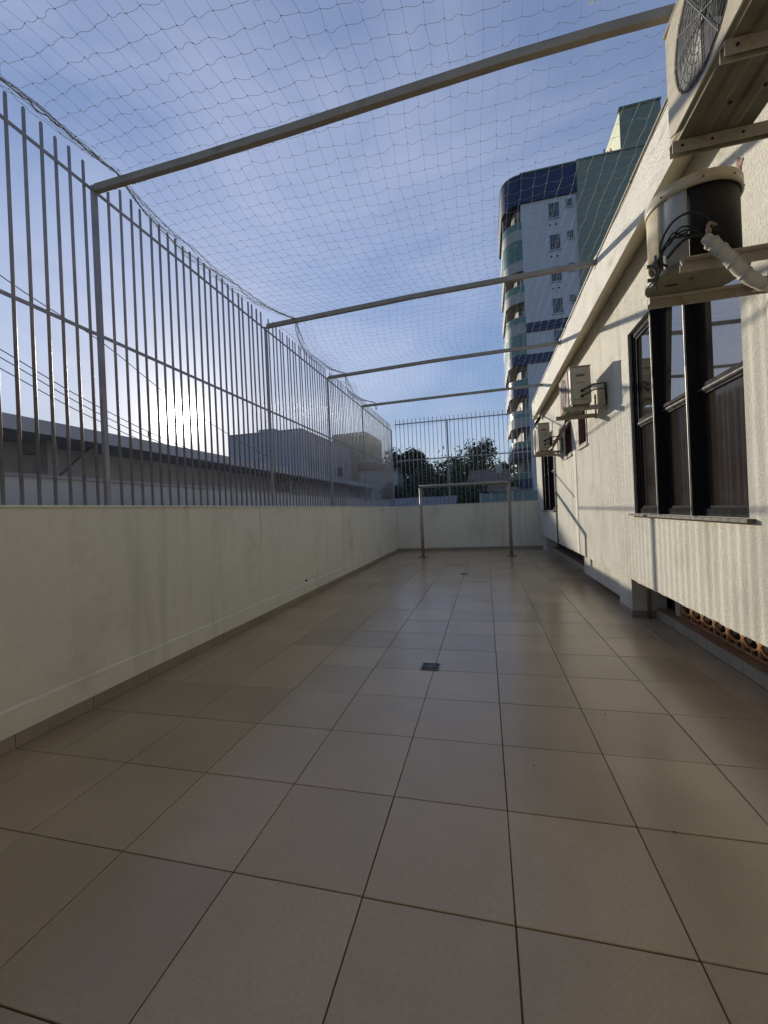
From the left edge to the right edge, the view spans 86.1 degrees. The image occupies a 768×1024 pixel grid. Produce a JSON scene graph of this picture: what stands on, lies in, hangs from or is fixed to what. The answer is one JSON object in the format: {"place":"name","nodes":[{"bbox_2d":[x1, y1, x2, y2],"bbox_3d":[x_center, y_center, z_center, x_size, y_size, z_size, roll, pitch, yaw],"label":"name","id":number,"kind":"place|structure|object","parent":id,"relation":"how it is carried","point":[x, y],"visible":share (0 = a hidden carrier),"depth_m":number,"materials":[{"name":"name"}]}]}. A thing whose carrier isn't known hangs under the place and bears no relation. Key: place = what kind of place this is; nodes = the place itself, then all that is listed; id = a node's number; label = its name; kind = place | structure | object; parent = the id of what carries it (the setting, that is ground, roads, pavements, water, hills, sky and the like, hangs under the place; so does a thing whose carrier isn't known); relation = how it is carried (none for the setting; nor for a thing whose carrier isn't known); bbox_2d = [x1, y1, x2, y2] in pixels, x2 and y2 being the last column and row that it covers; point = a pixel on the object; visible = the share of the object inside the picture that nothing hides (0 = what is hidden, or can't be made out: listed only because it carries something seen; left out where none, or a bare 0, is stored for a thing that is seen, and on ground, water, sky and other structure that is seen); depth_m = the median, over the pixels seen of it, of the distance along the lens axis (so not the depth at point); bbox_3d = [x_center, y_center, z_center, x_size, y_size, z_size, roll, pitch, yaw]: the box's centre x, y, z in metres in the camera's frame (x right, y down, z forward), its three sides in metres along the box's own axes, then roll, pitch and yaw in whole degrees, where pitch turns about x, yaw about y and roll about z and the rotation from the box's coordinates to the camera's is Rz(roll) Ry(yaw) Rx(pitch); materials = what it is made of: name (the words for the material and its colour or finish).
{"place":"outdoors","nodes":[
{"label":"outdoors","id":0,"kind":"place"},
{"bbox_2d":[0,368,137,438],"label":"power cable","id":1,"kind":"object","parent":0,"point":[58,400],"visible":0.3,"depth_m":9.63,"materials":[{"name":"black rubber"}]},
{"bbox_2d":[0,357,163,443],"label":"power cable","id":2,"kind":"object","parent":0,"point":[72,399],"visible":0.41,"depth_m":9.87,"materials":[{"name":"black rubber"}]},
{"bbox_2d":[0,349,188,448],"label":"power cable","id":3,"kind":"object","parent":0,"point":[77,395],"visible":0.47,"depth_m":9.82,"materials":[{"name":"black rubber"}]},
{"bbox_2d":[0,275,268,457],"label":"power cable","id":4,"kind":"object","parent":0,"point":[117,354],"visible":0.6,"depth_m":11.13,"materials":[{"name":"black rubber"}]},
{"bbox_2d":[0,472,389,505],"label":"boundary wall","id":5,"kind":"structure","parent":0,"point":[12,492],"depth_m":4.45,"materials":[{"name":"concrete"}]},
{"bbox_2d":[230,428,351,480],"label":"concrete building","id":6,"kind":"structure","parent":0,"point":[251,445],"depth_m":56.70,"materials":[{"name":"concrete"}]},
{"bbox_2d":[313,460,317,471],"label":"window","id":7,"kind":"structure","parent":6,"relation":"in","point":[314,460],"depth_m":59.06,"materials":[{"name":"metal"}]},
{"bbox_2d":[333,432,381,481],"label":"rooftop room","id":8,"kind":"object","parent":6,"relation":"on","point":[375,445],"visible":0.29,"depth_m":74.92,"materials":[{"name":"concrete"}]},
{"bbox_2d":[0,0,676,476],"label":"sky","id":9,"kind":"structure","parent":0,"point":[251,13],"materials":[{"name":"blue"}]},
{"bbox_2d":[358,462,406,497],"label":"house","id":10,"kind":"structure","parent":0,"point":[399,478],"depth_m":30.27,"materials":[{"name":"tile"}]},
{"bbox_2d":[0,548,767,1023],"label":"terrace floor","id":11,"kind":"structure","parent":0,"point":[334,804],"depth_m":1.72,"materials":[{"name":"tile"}]},
{"bbox_2d":[0,505,398,756],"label":"boundary wall","id":12,"kind":"structure","parent":11,"relation":"on","point":[100,605],"depth_m":3.33,"materials":[{"name":"paint"}]},
{"bbox_2d":[0,91,394,505],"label":"bar fence","id":13,"kind":"object","parent":12,"relation":"on","point":[99,332],"visible":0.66,"depth_m":3.82,"materials":[{"name":"metal"}]},
{"bbox_2d":[420,662,440,670],"bbox_3d":[0.388,1.286,3.421,0.150,0.006,0.150,-3,0,14],"label":"floor drain","id":14,"kind":"object","parent":11,"relation":"on","point":[430,666],"visible":1,"depth_m":3.41,"materials":[{"name":"metal"}]},
{"bbox_2d":[419,480,516,557],"bbox_3d":[2.155,0.209,10.954,2.567,1.975,0.257,-3,0,14],"label":"goal frame","id":15,"kind":"object","parent":11,"relation":"on","point":[469,484],"visible":1,"depth_m":10.88,"materials":[{"name":"metal"}]},
{"bbox_2d":[397,500,542,550],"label":"boundary wall","id":16,"kind":"structure","parent":11,"relation":"on","point":[473,526],"depth_m":12.76,"materials":[{"name":"paint"}]},
{"bbox_2d":[395,407,534,506],"bbox_3d":[2.629,-1.663,12.834,4.581,2.849,0.073,-3,0,14],"label":"bar fence","id":17,"kind":"object","parent":16,"relation":"on","point":[447,451],"visible":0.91,"depth_m":12.87,"materials":[{"name":"metal"}]},
{"bbox_2d":[282,324,535,505],"bbox_3d":[0.208,-1.447,10.131,3.802,2.663,8.913,-2,0,40],"label":"safety net","id":18,"kind":"object","parent":17,"relation":"hanging from","point":[392,443],"visible":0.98,"depth_m":11.91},
{"bbox_2d":[531,96,767,664],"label":"white building","id":19,"kind":"structure","parent":11,"relation":"on","point":[662,478],"depth_m":3.61,"materials":[{"name":"paint"}]},
{"bbox_2d":[94,3,675,193],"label":"overhead beam","id":20,"kind":"structure","parent":19,"relation":"attached to","point":[604,31],"depth_m":2.58,"materials":[{"name":"metal"}]},
{"bbox_2d":[266,255,596,328],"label":"overhead beam","id":21,"kind":"structure","parent":19,"relation":"attached to","point":[536,273],"depth_m":5.09,"materials":[{"name":"metal"}]},
{"bbox_2d":[0,0,667,428],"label":"safety net","id":22,"kind":"object","parent":21,"relation":"attached to","point":[58,124],"visible":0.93,"depth_m":3.32,"materials":[{"name":"fabric"}]},
{"bbox_2d":[328,339,560,378],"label":"overhead beam","id":23,"kind":"structure","parent":19,"relation":"attached to","point":[548,344],"depth_m":7.33,"materials":[{"name":"metal"}]},
{"bbox_2d":[362,382,541,406],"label":"overhead beam","id":24,"kind":"structure","parent":19,"relation":"attached to","point":[457,394],"depth_m":9.55,"materials":[{"name":"metal"}]},
{"bbox_2d":[532,437,562,457],"bbox_3d":[3.382,-1.324,8.537,0.529,0.330,0.578,-3,0,14],"label":"wall bracket","id":25,"kind":"object","parent":19,"relation":"attached to","point":[546,453],"depth_m":8.32,"materials":[{"name":"metal"}]},
{"bbox_2d":[533,422,562,454],"bbox_3d":[3.399,-1.505,8.543,0.477,0.588,0.817,-3,0,14],"label":"air conditioner","id":26,"kind":"object","parent":25,"relation":"on","point":[541,436],"visible":0.96,"depth_m":8.24,"materials":[{"name":"metal"}]},
{"bbox_2d":[541,433,555,511],"bbox_3d":[4.176,-0.955,10.370,0.189,1.874,2.118,-3,0,14],"label":"window","id":27,"kind":"structure","parent":19,"relation":"in","point":[547,462],"depth_m":10.53,"materials":[{"name":"glass"}]},
{"bbox_2d":[554,453,558,546],"bbox_3d":[3.756,-0.266,8.967,0.052,2.073,0.375,-2,0,25],"label":"drain pipe","id":28,"kind":"object","parent":19,"relation":"attached to","point":[556,499],"visible":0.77,"depth_m":9.09,"materials":[{"name":"metal"}]},
{"bbox_2d":[549,420,572,458],"bbox_3d":[3.322,-1.580,7.678,0.415,1.140,0.620,-3,0,14],"label":"window","id":29,"kind":"structure","parent":19,"relation":"in","point":[567,423],"depth_m":7.87,"materials":[{"name":"brown wood"}]},
{"bbox_2d":[556,383,607,420],"bbox_3d":[2.641,-1.461,5.540,0.519,0.330,0.608,-3,0,14],"label":"wall bracket","id":30,"kind":"object","parent":19,"relation":"attached to","point":[594,406],"depth_m":5.31,"materials":[{"name":"metal"}]},
{"bbox_2d":[559,364,606,415],"bbox_3d":[2.669,-1.608,5.539,0.447,0.518,0.837,-3,0,14],"label":"air conditioner","id":31,"kind":"object","parent":30,"relation":"on","point":[575,384],"visible":0.93,"depth_m":5.22,"materials":[{"name":"metal"}]},
{"bbox_2d":[577,410,587,450],"bbox_3d":[3.182,-1.582,6.528,0.135,1.120,0.640,-3,0,14],"label":"window","id":32,"kind":"structure","parent":19,"relation":"in","point":[582,423],"depth_m":6.76,"materials":[{"name":"brown wood"}]},
{"bbox_2d":[627,278,755,522],"bbox_3d":[2.467,-0.917,3.442,0.189,1.934,2.088,-3,0,14],"label":"window","id":33,"kind":"structure","parent":19,"relation":"in","point":[686,378],"depth_m":3.13,"materials":[{"name":"glass"}]},
{"bbox_2d":[647,243,767,324],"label":"wall bracket","id":34,"kind":"object","parent":19,"relation":"attached to","point":[753,253],"depth_m":2.25,"materials":[{"name":"metal"}]},
{"bbox_2d":[644,166,767,297],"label":"air conditioner","id":35,"kind":"object","parent":34,"relation":"on","point":[698,212],"visible":0.98,"depth_m":2.02,"materials":[{"name":"beige plastic"}]},
{"bbox_2d":[669,29,767,158],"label":"wall bracket","id":36,"kind":"object","parent":19,"relation":"attached to","point":[742,47],"depth_m":1.85,"materials":[{"name":"metal"}]},
{"bbox_2d":[662,0,767,144],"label":"air conditioner","id":37,"kind":"object","parent":36,"relation":"on","point":[707,93],"visible":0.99,"depth_m":1.72,"materials":[{"name":"metal"}]},
{"bbox_2d":[736,158,742,168],"bbox_3d":[2.111,-2.074,2.450,0.008,0.099,0.078,-3,0,14],"label":"wall patch","id":38,"kind":"object","parent":19,"relation":"attached to","point":[738,163],"visible":0.62,"depth_m":2.44,"materials":[{"name":"white paint"}]},
{"bbox_2d":[553,547,767,689],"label":"kerb","id":39,"kind":"structure","parent":11,"relation":"on","point":[749,666],"depth_m":3.42,"materials":[{"name":"concrete"}]},
{"bbox_2d":[387,495,456,506],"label":"shed","id":40,"kind":"structure","parent":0,"point":[409,501],"depth_m":19.20,"materials":[{"name":"concrete"}]},
{"bbox_2d":[467,464,518,493],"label":"house","id":41,"kind":"structure","parent":0,"point":[490,478],"depth_m":23.04,"materials":[{"name":"tile"}]},
{"label":"ground","id":42,"kind":"structure","parent":0,"visible":0},
{"bbox_2d":[2,412,376,498],"bbox_3d":[-5.025,0.561,8.536,5.040,2.915,19.500,-3,0,14],"label":"carport","id":43,"kind":"object","parent":42,"relation":"on","point":[10,442],"visible":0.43,"depth_m":5.78,"materials":[{"name":"metal"}]},
{"bbox_2d":[381,447,402,466],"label":"tree","id":44,"kind":"object","parent":42,"relation":"on","point":[394,452],"visible":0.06,"depth_m":35.57,"materials":[{"name":"green plant"}]},
{"bbox_2d":[379,481,415,498],"bbox_3d":[0.882,0.020,22.921,2.560,3.435,1.898,-2,0,34],"label":"tree","id":45,"kind":"object","parent":42,"relation":"on","point":[400,493],"visible":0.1,"depth_m":22.73,"materials":[{"name":"green plant"}]},
{"bbox_2d":[393,446,432,485],"bbox_3d":[2.384,-1.792,33.114,3.640,6.897,3.736,-3,0,14],"label":"tree","id":46,"kind":"object","parent":42,"relation":"on","point":[408,454],"visible":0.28,"depth_m":32.02,"materials":[{"name":"green plant"}]},
{"bbox_2d":[400,460,456,497],"bbox_3d":[2.816,-0.876,26.892,3.945,5.046,3.469,-3,0,14],"label":"tree","id":47,"kind":"object","parent":42,"relation":"on","point":[430,479],"visible":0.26,"depth_m":26.35,"materials":[{"name":"green plant"}]},
{"bbox_2d":[416,480,464,503],"bbox_3d":[2.900,0.018,21.255,3.028,3.267,2.564,-3,0,14],"label":"tree","id":48,"kind":"object","parent":42,"relation":"on","point":[442,491],"visible":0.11,"depth_m":20.83,"materials":[{"name":"green plant"}]},
{"bbox_2d":[434,444,486,492],"bbox_3d":[4.997,-1.466,27.949,5.193,6.030,4.579,-3,0,14],"label":"tree","id":49,"kind":"object","parent":42,"relation":"on","point":[463,471],"visible":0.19,"depth_m":27.18,"materials":[{"name":"green plant"}]},
{"bbox_2d":[457,479,491,503],"bbox_3d":[4.308,-0.065,21.371,2.935,3.307,2.003,-3,0,14],"label":"tree","id":50,"kind":"object","parent":42,"relation":"on","point":[475,499],"visible":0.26,"depth_m":21.03,"materials":[{"name":"green plant"}]},
{"bbox_2d":[456,437,500,473],"bbox_3d":[7.613,-2.208,31.441,4.165,7.276,3.613,-3,0,14],"label":"tree","id":51,"kind":"object","parent":42,"relation":"on","point":[486,449],"visible":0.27,"depth_m":31.13,"materials":[{"name":"green plant"}]},
{"bbox_2d":[480,490,537,502],"bbox_3d":[6.980,0.135,19.735,4.550,2.670,0.080,-3,0,14],"label":"panel fence","id":52,"kind":"object","parent":42,"relation":"on","point":[520,495],"visible":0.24,"depth_m":19.92,"materials":[{"name":"concrete"}]},
{"bbox_2d":[500,461,522,490],"bbox_3d":[9.300,-1.274,30.862,2.299,5.257,1.986,-3,0,14],"label":"tree","id":53,"kind":"object","parent":42,"relation":"on","point":[506,466],"visible":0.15,"depth_m":30.70,"materials":[{"name":"green plant"}]},
{"bbox_2d":[498,96,660,491],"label":"apartment tower","id":54,"kind":"structure","parent":42,"relation":"on","point":[513,222],"depth_m":36.62,"materials":[{"name":"white concrete"}]},
{"bbox_2d":[548,201,560,219],"bbox_3d":[15.047,-26.745,36.412,1.060,1.430,0.099,-3,0,14],"label":"window","id":55,"kind":"structure","parent":54,"relation":"in","point":[555,211],"depth_m":36.44,"materials":[{"name":"glass"}]},
{"bbox_2d":[549,233,561,251],"bbox_3d":[15.172,-23.928,36.416,1.060,1.430,0.099,-3,0,14],"label":"window","id":56,"kind":"structure","parent":54,"relation":"in","point":[553,241],"depth_m":36.45,"materials":[{"name":"glass"}]},
{"bbox_2d":[550,265,562,282],"bbox_3d":[15.296,-21.111,36.421,1.060,1.430,0.099,-3,0,14],"label":"window","id":57,"kind":"structure","parent":54,"relation":"in","point":[554,277],"depth_m":36.45,"materials":[{"name":"glass"}]},
{"bbox_2d":[552,297,564,314],"bbox_3d":[15.420,-18.294,36.426,1.060,1.430,0.099,-3,0,14],"label":"window","id":58,"kind":"structure","parent":54,"relation":"in","point":[557,309],"depth_m":36.46,"materials":[{"name":"glass"}]},
{"bbox_2d":[553,329,563,346],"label":"window","id":59,"kind":"structure","parent":54,"relation":"in","point":[556,332],"depth_m":36.48,"materials":[{"name":"glass"}]},
{"bbox_2d":[565,197,573,207],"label":"window","id":60,"kind":"structure","parent":54,"relation":"in","point":[569,200],"depth_m":36.14,"materials":[{"name":"glass"}]},
{"bbox_2d":[566,229,574,239],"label":"window","id":61,"kind":"structure","parent":54,"relation":"in","point":[571,232],"depth_m":36.12,"materials":[{"name":"glass"}]},
{"bbox_2d":[569,294,576,303],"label":"window","id":62,"kind":"structure","parent":54,"relation":"in","point":[574,298],"depth_m":36.16,"materials":[{"name":"glass"}]}
]}

